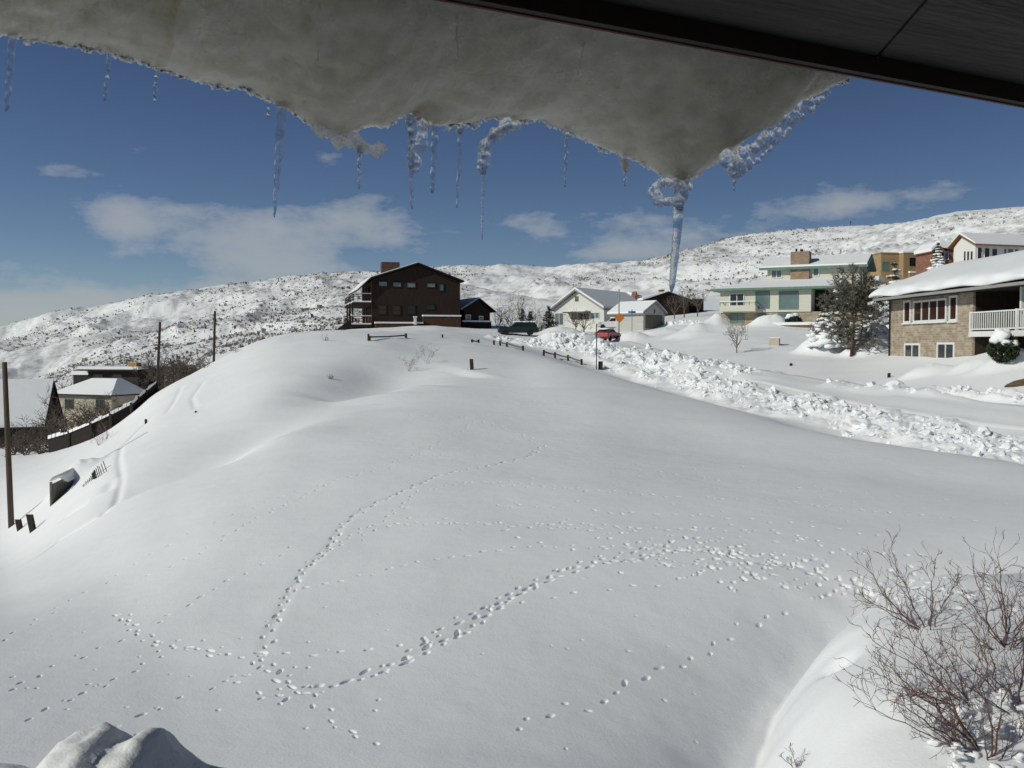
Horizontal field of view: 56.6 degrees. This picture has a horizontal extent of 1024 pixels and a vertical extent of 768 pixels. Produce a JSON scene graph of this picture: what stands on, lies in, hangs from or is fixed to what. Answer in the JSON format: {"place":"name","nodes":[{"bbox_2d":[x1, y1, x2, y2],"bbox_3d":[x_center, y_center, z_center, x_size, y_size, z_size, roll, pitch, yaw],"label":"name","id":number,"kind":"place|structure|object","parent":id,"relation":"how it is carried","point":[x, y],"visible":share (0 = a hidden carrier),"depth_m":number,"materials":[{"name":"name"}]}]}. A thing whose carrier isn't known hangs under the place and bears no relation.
{"place":"outdoors","nodes":[
{"label":"outdoors","id":0,"kind":"place"},
{"bbox_2d":[0,207,1023,767],"bbox_3d":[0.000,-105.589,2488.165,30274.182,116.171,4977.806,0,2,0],"label":"snow ground","id":1,"kind":"structure","parent":0,"point":[280,551],"depth_m":21.97,"materials":[{"name":"white snow"}]},
{"bbox_2d":[2,362,13,527],"bbox_3d":[-27.663,3.789,52.199,0.470,9.999,0.320,0,2,0],"label":"utility pole","id":2,"kind":"object","parent":1,"relation":"on","point":[9,485],"visible":0.85,"depth_m":52.09,"materials":[{"name":"brown wood"}]},
{"bbox_2d":[0,433,31,456],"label":"bare bush","id":3,"kind":"object","parent":1,"relation":"on","point":[14,451],"visible":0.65,"depth_m":82.03,"materials":[{"name":"brown plant"}]},
{"bbox_2d":[15,519,22,531],"bbox_3d":[-25.611,7.558,49.464,0.433,1.065,0.233,0,2,0],"label":"wooden post","id":4,"kind":"object","parent":1,"relation":"on","point":[18,523],"visible":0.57,"depth_m":49.34,"materials":[{"name":"brown wood"}]},
{"bbox_2d":[1,422,37,451],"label":"bare bush","id":5,"kind":"object","parent":1,"relation":"on","point":[21,435],"visible":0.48,"depth_m":91.25,"materials":[{"name":"brown plant"}]},
{"bbox_2d":[12,435,39,455],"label":"bare bush","id":6,"kind":"object","parent":1,"relation":"on","point":[26,445],"visible":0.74,"depth_m":80.27,"materials":[{"name":"brown plant"}]},
{"bbox_2d":[26,514,35,532],"bbox_3d":[-22.893,6.855,45.341,0.487,1.311,0.237,0,2,0],"label":"wooden post","id":7,"kind":"object","parent":1,"relation":"on","point":[31,523],"visible":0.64,"depth_m":45.22,"materials":[{"name":"brown wood"}]},
{"bbox_2d":[0,379,62,447],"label":"barn house","id":8,"kind":"structure","parent":1,"relation":"on","point":[24,401],"depth_m":101.93,"materials":[{"name":"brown wood"}]},
{"bbox_2d":[27,435,48,453],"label":"bare bush","id":9,"kind":"object","parent":1,"relation":"on","point":[38,445],"visible":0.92,"depth_m":79.01,"materials":[{"name":"brown plant"}]},
{"bbox_2d":[13,414,64,450],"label":"bare bush","id":10,"kind":"object","parent":1,"relation":"on","point":[38,433],"visible":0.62,"depth_m":90.17,"materials":[{"name":"brown plant"}]},
{"bbox_2d":[28,404,72,445],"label":"bare bush","id":11,"kind":"object","parent":1,"relation":"on","point":[47,419],"visible":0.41,"depth_m":91.94,"materials":[{"name":"brown plant"}]},
{"bbox_2d":[49,468,74,505],"bbox_3d":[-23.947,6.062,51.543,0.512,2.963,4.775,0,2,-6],"label":"wooden shed","id":12,"kind":"structure","parent":1,"relation":"on","point":[59,489],"depth_m":50.04,"materials":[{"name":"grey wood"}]},
{"bbox_2d":[42,411,89,434],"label":"bare bush","id":13,"kind":"object","parent":1,"relation":"on","point":[55,430],"visible":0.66,"depth_m":89.72,"materials":[{"name":"brown plant"}]},
{"bbox_2d":[34,385,107,432],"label":"bare bush","id":14,"kind":"object","parent":1,"relation":"on","point":[52,412],"visible":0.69,"depth_m":91.76,"materials":[{"name":"brown plant"}]},
{"bbox_2d":[56,398,104,426],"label":"bare bush","id":15,"kind":"object","parent":1,"relation":"on","point":[86,412],"visible":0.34,"depth_m":93.70,"materials":[{"name":"brown plant"}]},
{"bbox_2d":[82,461,110,486],"bbox_3d":[-20.348,4.554,46.441,1.373,1.577,0.449,0,2,9],"label":"picket fence","id":16,"kind":"object","parent":1,"relation":"on","point":[94,474],"visible":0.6,"depth_m":46.40,"materials":[{"name":"brown wood"}]},
{"bbox_2d":[76,390,120,422],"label":"bare bush","id":17,"kind":"object","parent":1,"relation":"on","point":[94,415],"visible":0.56,"depth_m":93.13,"materials":[{"name":"brown plant"}]},
{"bbox_2d":[57,378,143,428],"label":"stucco house","id":18,"kind":"structure","parent":1,"relation":"on","point":[123,389],"depth_m":115.59,"materials":[{"name":"brown wood"}]},
{"bbox_2d":[64,399,73,408],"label":"window","id":19,"kind":"structure","parent":18,"relation":"in","point":[68,405],"depth_m":116.29,"materials":[{"name":"grey glass"}]},
{"bbox_2d":[81,393,119,414],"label":"bare bush","id":20,"kind":"object","parent":1,"relation":"on","point":[108,408],"visible":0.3,"depth_m":95.40,"materials":[{"name":"brown plant"}]},
{"bbox_2d":[48,381,157,452],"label":"board fence","id":21,"kind":"object","parent":1,"relation":"on","point":[74,436],"visible":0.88,"depth_m":75.00,"materials":[{"name":"brown wood"}]},
{"bbox_2d":[0,722,222,767],"bbox_3d":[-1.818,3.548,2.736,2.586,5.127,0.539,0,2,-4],"label":"snow mound","id":22,"kind":"object","parent":1,"relation":"on","point":[105,745],"visible":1,"depth_m":2.66,"materials":[{"name":"white snow"}]},
{"bbox_2d":[71,362,169,391],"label":"flat roofed house","id":23,"kind":"structure","parent":1,"relation":"on","point":[82,373],"depth_m":135.15,"materials":[{"name":"brown wood"}]},
{"bbox_2d":[124,351,168,389],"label":"bare bush","id":24,"kind":"object","parent":1,"relation":"on","point":[144,384],"visible":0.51,"depth_m":135.16,"materials":[{"name":"brown plant"}]},
{"bbox_2d":[153,322,162,387],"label":"utility pole","id":25,"kind":"object","parent":1,"relation":"on","point":[158,353],"visible":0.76,"depth_m":87.87,"materials":[{"name":"brown wood"}]},
{"bbox_2d":[143,348,181,389],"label":"bare bush","id":26,"kind":"object","parent":1,"relation":"on","point":[160,363],"visible":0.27,"depth_m":139.62,"materials":[{"name":"brown plant"}]},
{"bbox_2d":[139,352,197,389],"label":"bare bush","id":27,"kind":"object","parent":1,"relation":"on","point":[152,376],"visible":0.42,"depth_m":129.21,"materials":[{"name":"brown plant"}]},
{"bbox_2d":[162,351,206,381],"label":"bare bush","id":28,"kind":"object","parent":1,"relation":"on","point":[175,373],"visible":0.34,"depth_m":123.48,"materials":[{"name":"brown plant"}]},
{"bbox_2d":[160,349,209,385],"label":"bare bush","id":29,"kind":"object","parent":1,"relation":"on","point":[169,368],"visible":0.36,"depth_m":125.57,"materials":[{"name":"brown plant"}]},
{"bbox_2d":[175,357,210,379],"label":"bare bush","id":30,"kind":"object","parent":1,"relation":"on","point":[188,368],"visible":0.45,"depth_m":121.13,"materials":[{"name":"brown plant"}]},
{"bbox_2d":[212,311,215,361],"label":"utility pole","id":31,"kind":"object","parent":1,"relation":"on","point":[214,335],"visible":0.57,"depth_m":95.80,"materials":[{"name":"brown wood"}]},
{"bbox_2d":[336,262,463,329],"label":"brown house","id":32,"kind":"structure","parent":1,"relation":"on","point":[394,294],"depth_m":116.96,"materials":[{"name":"brown wood"}]},
{"bbox_2d":[378,305,386,314],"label":"window","id":33,"kind":"structure","parent":32,"relation":"in","point":[382,309],"depth_m":116.03,"materials":[{"name":"brown glass"}]},
{"bbox_2d":[391,305,400,314],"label":"window","id":34,"kind":"structure","parent":32,"relation":"in","point":[396,309],"depth_m":116.46,"materials":[{"name":"brown glass"}]},
{"bbox_2d":[406,305,415,313],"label":"window","id":35,"kind":"structure","parent":32,"relation":"in","point":[410,309],"depth_m":116.93,"materials":[{"name":"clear glass"}]},
{"bbox_2d":[460,297,495,327],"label":"garage","id":36,"kind":"structure","parent":1,"relation":"on","point":[475,312],"depth_m":121.35,"materials":[{"name":"brown wood"}]},
{"bbox_2d":[0,208,1023,381],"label":"sagebrush","id":37,"kind":"object","parent":1,"relation":"on","point":[209,353],"visible":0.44,"depth_m":320.25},
{"bbox_2d":[497,321,538,334],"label":"parked car","id":38,"kind":"object","parent":1,"relation":"on","point":[529,327],"visible":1,"depth_m":107.04,"materials":[{"name":"green paint"}]},
{"bbox_2d":[506,293,529,313],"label":"bare tree","id":39,"kind":"object","parent":1,"relation":"on","point":[518,301],"visible":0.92,"depth_m":169.42,"materials":[{"name":"grey plant"}]},
{"bbox_2d":[539,306,558,330],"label":"evergreen tree","id":40,"kind":"object","parent":1,"relation":"on","point":[548,320],"visible":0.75,"depth_m":118.57,"materials":[{"name":"green plant"}]},
{"bbox_2d":[543,350,582,364],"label":"rail fence","id":41,"kind":"object","parent":1,"relation":"on","point":[567,357],"visible":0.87,"depth_m":83.75,"materials":[{"name":"brown wood"}]},
{"bbox_2d":[564,309,590,328],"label":"bare tree","id":42,"kind":"object","parent":1,"relation":"on","point":[576,323],"visible":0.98,"depth_m":114.70,"materials":[{"name":"brown plant"}]},
{"bbox_2d":[571,312,594,331],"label":"bare tree","id":43,"kind":"object","parent":1,"relation":"on","point":[586,321],"visible":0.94,"depth_m":115.77,"materials":[{"name":"brown plant"}]},
{"bbox_2d":[550,287,637,330],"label":"cream house","id":44,"kind":"structure","parent":1,"relation":"on","point":[597,304],"depth_m":121.92,"materials":[{"name":"beige paint"}]},
{"bbox_2d":[554,313,563,325],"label":"window","id":45,"kind":"structure","parent":44,"relation":"in","point":[559,317],"depth_m":123.30,"materials":[{"name":"glass"}]},
{"bbox_2d":[571,313,589,320],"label":"window","id":46,"kind":"structure","parent":44,"relation":"in","point":[579,314],"depth_m":121.62,"materials":[{"name":"white paint"}]},
{"bbox_2d":[596,317,616,327],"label":"parked car","id":47,"kind":"object","parent":1,"relation":"on","point":[612,322],"visible":0.4,"depth_m":115.22,"materials":[{"name":"white paint"}]},
{"bbox_2d":[594,328,620,340],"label":"parked car","id":48,"kind":"object","parent":1,"relation":"on","point":[609,334],"visible":0.92,"depth_m":99.81,"materials":[{"name":"red paint"}]},
{"bbox_2d":[615,289,623,332],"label":"road sign","id":49,"kind":"object","parent":1,"relation":"on","point":[619,317],"visible":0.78,"depth_m":102.76,"materials":[{"name":"orange metal"}]},
{"bbox_2d":[606,300,667,331],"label":"white garage","id":50,"kind":"structure","parent":1,"relation":"on","point":[649,314],"depth_m":113.28,"materials":[{"name":"grey paint"}]},
{"bbox_2d":[646,315,661,327],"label":"garage door","id":51,"kind":"structure","parent":50,"relation":"in","point":[652,321],"depth_m":112.96,"materials":[{"name":"grey wood"}]},
{"bbox_2d":[628,290,703,315],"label":"dark house","id":52,"kind":"structure","parent":1,"relation":"on","point":[660,296],"depth_m":140.99,"materials":[{"name":"brown wood"}]},
{"bbox_2d":[663,295,691,318],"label":"bare tree","id":53,"kind":"object","parent":1,"relation":"on","point":[674,312],"visible":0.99,"depth_m":127.66,"materials":[{"name":"brown plant"}]},
{"bbox_2d":[679,286,693,317],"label":"bare tree","id":54,"kind":"object","parent":1,"relation":"on","point":[684,304],"visible":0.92,"depth_m":130.64,"materials":[{"name":"brown plant"}]},
{"bbox_2d":[689,290,707,316],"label":"bare tree","id":55,"kind":"object","parent":1,"relation":"on","point":[696,305],"visible":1,"depth_m":128.47,"materials":[{"name":"brown plant"}]},
{"bbox_2d":[723,323,749,352],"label":"bare tree","id":56,"kind":"object","parent":1,"relation":"on","point":[734,340],"visible":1,"depth_m":76.76,"materials":[{"name":"grey plant"}]},
{"bbox_2d":[496,320,1023,464],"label":"snow rubble","id":57,"kind":"object","parent":1,"relation":"on","point":[695,377],"visible":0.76,"depth_m":54.65,"materials":[{"name":"white snow"}]},
{"bbox_2d":[769,337,779,345],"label":"utility box","id":58,"kind":"object","parent":1,"relation":"on","point":[774,340],"visible":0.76,"depth_m":79.49,"materials":[{"name":"paint"}]},
{"bbox_2d":[785,313,801,321],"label":"evergreen shrub","id":59,"kind":"object","parent":1,"relation":"on","point":[794,316],"visible":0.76,"depth_m":95.94,"materials":[{"name":"green plant"}]},
{"bbox_2d":[779,742,807,767],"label":"bare bush","id":60,"kind":"object","parent":1,"relation":"on","point":[797,765],"visible":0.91,"depth_m":11.50,"materials":[{"name":"red plant"}]},
{"bbox_2d":[711,248,883,327],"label":"green trimmed house","id":61,"kind":"structure","parent":1,"relation":"on","point":[796,282],"depth_m":97.82,"materials":[{"name":"beige paint"}]},
{"bbox_2d":[729,293,743,304],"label":"window","id":62,"kind":"structure","parent":61,"relation":"in","point":[732,296],"depth_m":98.88,"materials":[{"name":"white paint"}]},
{"bbox_2d":[730,313,743,322],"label":"window","id":63,"kind":"structure","parent":61,"relation":"in","point":[734,318],"depth_m":99.08,"materials":[{"name":"teal glass"}]},
{"bbox_2d":[755,291,769,308],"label":"window","id":64,"kind":"structure","parent":61,"relation":"in","point":[762,297],"depth_m":97.68,"materials":[{"name":"teal glass"}]},
{"bbox_2d":[771,270,781,278],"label":"window","id":65,"kind":"structure","parent":61,"relation":"in","point":[774,273],"depth_m":100.27,"materials":[{"name":"white paint"}]},
{"bbox_2d":[779,291,798,309],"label":"window","id":66,"kind":"structure","parent":61,"relation":"in","point":[787,299],"depth_m":96.51,"materials":[{"name":"teal glass"}]},
{"bbox_2d":[805,308,846,349],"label":"juniper bush","id":67,"kind":"object","parent":1,"relation":"on","point":[819,339],"visible":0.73,"depth_m":72.62,"materials":[{"name":"white plant"}]},
{"bbox_2d":[808,262,888,356],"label":"pine tree","id":68,"kind":"object","parent":1,"relation":"on","point":[843,302],"visible":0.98,"depth_m":69.48,"materials":[{"name":"green plant"}]},
{"bbox_2d":[868,261,901,328],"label":"spruce tree","id":69,"kind":"object","parent":1,"relation":"on","point":[895,277],"visible":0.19,"depth_m":78.65,"materials":[{"name":"white wood"}]},
{"bbox_2d":[867,251,915,285],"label":"adobe house","id":70,"kind":"structure","parent":1,"relation":"on","point":[904,260],"depth_m":171.34,"materials":[{"name":"beige paint"}]},
{"bbox_2d":[833,602,975,712],"bbox_3d":[4.653,3.450,11.187,1.586,1.670,1.288,1,3,31],"label":"bare bush","id":71,"kind":"object","parent":1,"relation":"on","point":[917,668],"visible":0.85,"depth_m":11.21,"materials":[{"name":"red plant"}]},
{"bbox_2d":[849,524,967,640],"bbox_3d":[5.481,2.759,13.292,1.499,1.531,1.518,2,3,38],"label":"bare bush","id":72,"kind":"object","parent":1,"relation":"on","point":[910,599],"visible":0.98,"depth_m":13.30,"materials":[{"name":"red plant"}]},
{"bbox_2d":[834,592,1023,760],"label":"bare bush","id":73,"kind":"object","parent":1,"relation":"on","point":[953,727],"visible":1,"depth_m":10.46,"materials":[{"name":"red plant"}]},
{"bbox_2d":[914,240,953,274],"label":"brick tower house","id":74,"kind":"structure","parent":1,"relation":"on","point":[924,253],"depth_m":162.07,"materials":[{"name":"red brick"}]},
{"bbox_2d":[926,242,945,270],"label":"spruce tree","id":75,"kind":"object","parent":1,"relation":"on","point":[938,263],"visible":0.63,"depth_m":156.95,"materials":[{"name":"white wood"}]},
{"bbox_2d":[869,250,1023,357],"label":"brick house","id":76,"kind":"structure","parent":1,"relation":"on","point":[961,308],"depth_m":57.88,"materials":[{"name":"brown brick"}]},
{"bbox_2d":[901,300,910,324],"bbox_3d":[26.730,-4.849,64.338,0.165,1.624,1.228,0,2,-2],"label":"window","id":77,"kind":"structure","parent":76,"relation":"in","point":[906,304],"depth_m":64.34,"materials":[{"name":"white paint"}]},
{"bbox_2d":[904,343,920,356],"bbox_3d":[26.802,-2.171,63.628,0.085,1.110,2.292,0,2,-2],"label":"window","id":78,"kind":"structure","parent":76,"relation":"in","point":[910,349],"depth_m":63.58,"materials":[{"name":"white paint"}]},
{"bbox_2d":[911,298,946,323],"bbox_3d":[26.840,-4.674,61.184,0.165,1.534,4.680,0,2,-2],"label":"window","id":79,"kind":"structure","parent":76,"relation":"in","point":[931,310],"depth_m":61.04,"materials":[{"name":"white paint"}]},
{"bbox_2d":[936,342,954,357],"bbox_3d":[26.954,-2.039,59.054,0.085,1.097,2.204,0,2,-2],"label":"window","id":80,"kind":"structure","parent":76,"relation":"in","point":[943,349],"depth_m":59.00,"materials":[{"name":"grey glass"}]},
{"bbox_2d":[947,295,957,322],"bbox_3d":[26.948,-4.579,58.081,0.165,1.656,1.163,0,2,-2],"label":"window","id":81,"kind":"structure","parent":76,"relation":"in","point":[953,300],"depth_m":58.09,"materials":[{"name":"white paint"}]},
{"bbox_2d":[926,688,1023,767],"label":"snow clumps","id":82,"kind":"object","parent":1,"relation":"on","point":[960,753],"visible":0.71,"depth_m":10.54,"materials":[{"name":"white snow"}]},
{"bbox_2d":[927,580,1023,714],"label":"bare bush","id":83,"kind":"object","parent":1,"relation":"on","point":[1009,676],"visible":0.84,"depth_m":11.19,"materials":[{"name":"red plant"}]},
{"bbox_2d":[941,527,1023,651],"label":"bare bush","id":84,"kind":"object","parent":1,"relation":"on","point":[1005,626],"visible":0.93,"depth_m":12.66,"materials":[{"name":"red plant"}]},
{"bbox_2d":[947,232,1023,261],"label":"hillside house","id":85,"kind":"structure","parent":1,"relation":"on","point":[967,246],"depth_m":150.89,"materials":[{"name":"beige paint"}]},
{"bbox_2d":[986,328,1020,362],"bbox_3d":[26.075,-2.028,50.434,1.701,1.881,1.746,0,2,0],"label":"evergreen shrub","id":86,"kind":"object","parent":1,"relation":"on","point":[999,339],"visible":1,"depth_m":49.99,"materials":[{"name":"green plant"}]},
{"bbox_2d":[0,35,1023,326],"label":"sky","id":87,"kind":"structure","parent":0,"point":[128,195],"materials":[{"name":"blue"}]},
{"bbox_2d":[434,0,1023,107],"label":"house eave","id":88,"kind":"object","parent":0,"point":[972,49],"visible":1,"depth_m":2.88,"materials":[{"name":"paint"}]},
{"bbox_2d":[0,0,880,183],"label":"snow cornice","id":89,"kind":"structure","parent":88,"relation":"attached to","point":[664,110],"depth_m":2.83,"materials":[{"name":"white snow"}]},
{"bbox_2d":[5,32,18,111],"bbox_3d":[-1.340,-0.840,2.549,0.036,0.220,0.031,0,2,0],"label":"icicle","id":90,"kind":"object","parent":89,"relation":"hanging from","point":[12,43],"visible":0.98,"depth_m":2.54,"materials":[{"name":"white"}]},
{"bbox_2d":[103,49,111,101],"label":"icicle","id":91,"kind":"object","parent":89,"relation":"hanging from","point":[108,68],"visible":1,"depth_m":2.66,"materials":[{"name":"white"}]},
{"bbox_2d":[153,64,159,102],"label":"icicle","id":92,"kind":"object","parent":89,"relation":"hanging from","point":[157,70],"visible":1,"depth_m":2.73,"materials":[{"name":"white"}]},
{"bbox_2d":[273,101,287,217],"bbox_3d":[-0.711,-0.692,2.926,0.047,0.361,0.040,0,2,0],"label":"icicle","id":93,"kind":"object","parent":89,"relation":"hanging from","point":[280,113],"visible":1,"depth_m":2.91,"materials":[{"name":"white"}]},
{"bbox_2d":[311,122,387,188],"bbox_3d":[-0.514,-0.727,3.026,0.254,0.206,0.054,-1,3,-26],"label":"icicle","id":94,"kind":"object","parent":89,"relation":"hanging from","point":[339,139],"visible":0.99,"depth_m":3.01,"materials":[{"name":"white"}]},
{"bbox_2d":[403,110,429,209],"bbox_3d":[-0.310,-0.738,3.126,0.096,0.330,0.051,-2,3,-36],"label":"icicle","id":95,"kind":"object","parent":89,"relation":"hanging from","point":[410,122],"visible":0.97,"depth_m":3.11,"materials":[{"name":"white"}]},
{"bbox_2d":[430,122,439,193],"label":"icicle","id":96,"kind":"object","parent":89,"relation":"hanging from","point":[435,140],"visible":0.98,"depth_m":3.15,"materials":[{"name":"white"}]},
{"bbox_2d":[455,122,465,207],"bbox_3d":[-0.174,-0.735,3.192,0.038,0.290,0.030,-1,3,-30],"label":"icicle","id":97,"kind":"object","parent":89,"relation":"hanging from","point":[460,130],"visible":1,"depth_m":3.19,"materials":[{"name":"white"}]},
{"bbox_2d":[476,117,521,239],"bbox_3d":[-0.044,-0.704,3.263,0.169,0.428,0.058,-1,3,-27],"label":"icicle","id":98,"kind":"object","parent":89,"relation":"hanging from","point":[488,141],"visible":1,"depth_m":3.23,"materials":[{"name":"white"}]},
{"bbox_2d":[564,126,569,186],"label":"icicle","id":99,"kind":"object","parent":89,"relation":"hanging from","point":[567,135],"visible":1,"depth_m":3.37,"materials":[{"name":"white"}]},
{"bbox_2d":[578,42,584,74],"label":"icicle","id":100,"kind":"object","parent":89,"relation":"hanging from","point":[582,46],"visible":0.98,"depth_m":2.85,"materials":[{"name":"white"}]},
{"bbox_2d":[620,152,630,186],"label":"icicle","id":101,"kind":"object","parent":89,"relation":"hanging from","point":[625,165],"visible":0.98,"depth_m":3.46,"materials":[{"name":"white"}]},
{"bbox_2d":[648,174,692,292],"bbox_3d":[0.584,-0.554,3.495,0.200,0.435,0.061,-1,3,-30],"label":"icicle","id":102,"kind":"object","parent":89,"relation":"hanging from","point":[681,184],"visible":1,"depth_m":3.49,"materials":[{"name":"white"}]},
{"bbox_2d":[718,89,830,190],"bbox_3d":[0.970,-0.903,3.470,0.530,0.425,0.071,-1,3,-29],"label":"icicle","id":103,"kind":"object","parent":89,"relation":"hanging from","point":[735,163],"visible":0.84,"depth_m":3.42,"materials":[{"name":"white"}]},
{"bbox_2d":[585,333,1023,430],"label":"road","id":104,"kind":"structure","parent":0,"point":[929,402],"depth_m":49.72,"materials":[{"name":"white snow"}]},
{"bbox_2d":[1004,379,1023,386],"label":"bare ground","id":105,"kind":"structure","parent":0,"point":[1020,382],"depth_m":47.02,"materials":[{"name":"brown soil"}]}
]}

